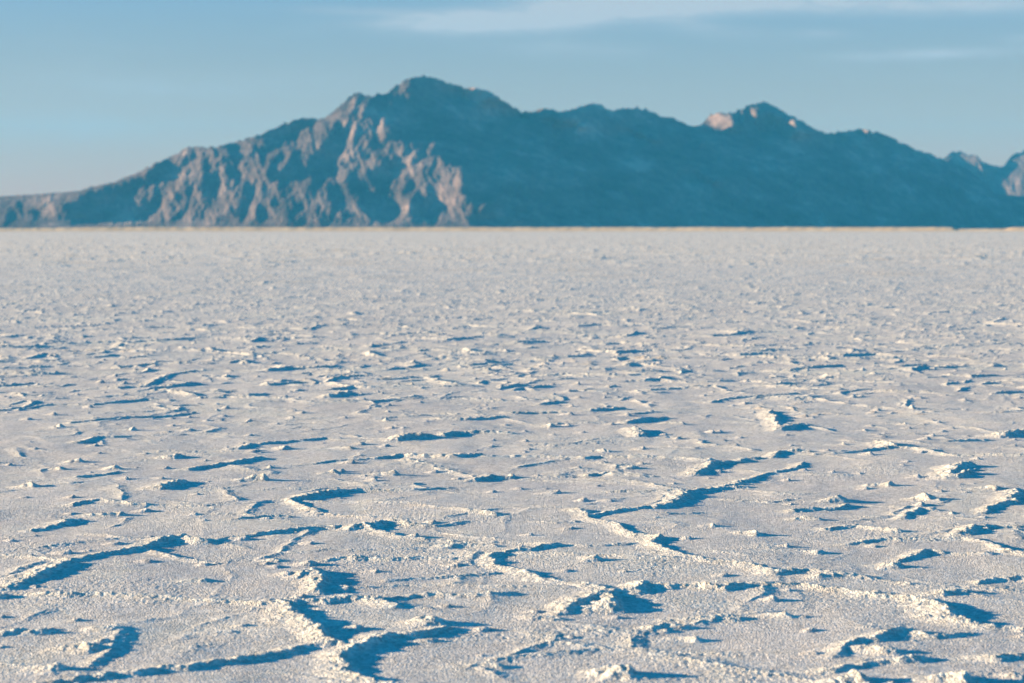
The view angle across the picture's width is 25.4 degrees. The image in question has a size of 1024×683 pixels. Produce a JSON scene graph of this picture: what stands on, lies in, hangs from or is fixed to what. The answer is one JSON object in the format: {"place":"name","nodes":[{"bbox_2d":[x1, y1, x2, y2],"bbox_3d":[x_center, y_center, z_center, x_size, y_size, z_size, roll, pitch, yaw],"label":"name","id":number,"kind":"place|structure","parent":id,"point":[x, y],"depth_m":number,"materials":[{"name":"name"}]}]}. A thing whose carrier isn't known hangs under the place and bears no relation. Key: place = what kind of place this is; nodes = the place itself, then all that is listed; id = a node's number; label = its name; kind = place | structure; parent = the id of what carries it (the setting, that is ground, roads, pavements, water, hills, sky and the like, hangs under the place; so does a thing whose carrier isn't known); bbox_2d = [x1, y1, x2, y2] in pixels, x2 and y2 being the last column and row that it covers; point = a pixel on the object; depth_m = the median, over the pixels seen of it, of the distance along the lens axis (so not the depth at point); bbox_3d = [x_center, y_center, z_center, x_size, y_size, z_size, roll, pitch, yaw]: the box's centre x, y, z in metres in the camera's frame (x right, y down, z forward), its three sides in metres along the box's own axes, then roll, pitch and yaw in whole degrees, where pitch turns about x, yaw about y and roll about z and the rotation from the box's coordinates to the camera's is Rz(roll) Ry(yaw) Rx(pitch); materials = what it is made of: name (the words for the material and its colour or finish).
{"place":"outdoors","nodes":[
{"label":"outdoors","id":0,"kind":"place"},
{"bbox_2d":[0,231,1023,682],"bbox_3d":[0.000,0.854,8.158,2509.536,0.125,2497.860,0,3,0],"label":"salt flat","id":1,"kind":"structure","parent":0,"point":[510,455],"depth_m":12.92,"materials":[{"name":"white"}]},
{"bbox_2d":[0,75,1023,228],"bbox_3d":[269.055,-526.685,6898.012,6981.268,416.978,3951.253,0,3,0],"label":"mountain range","id":2,"kind":"structure","parent":0,"point":[422,151],"depth_m":5622.44,"materials":[{"name":"stone"}]},
{"bbox_2d":[0,227,1023,230],"bbox_3d":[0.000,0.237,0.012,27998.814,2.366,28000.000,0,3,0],"label":"desert shore","id":3,"kind":"structure","parent":0,"point":[505,229],"depth_m":1195.73,"materials":[{"name":"soil"}]},
{"bbox_2d":[0,0,1023,195],"label":"sky","id":4,"kind":"structure","parent":0,"point":[93,92],"materials":[{"name":"blue"}]},
{"bbox_2d":[943,151,1023,195],"bbox_3d":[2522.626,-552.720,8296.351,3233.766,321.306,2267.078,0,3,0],"label":"distant peak","id":5,"kind":"structure","parent":0,"point":[1007,178],"depth_m":7798.41,"materials":[{"name":"stone"}]}
]}

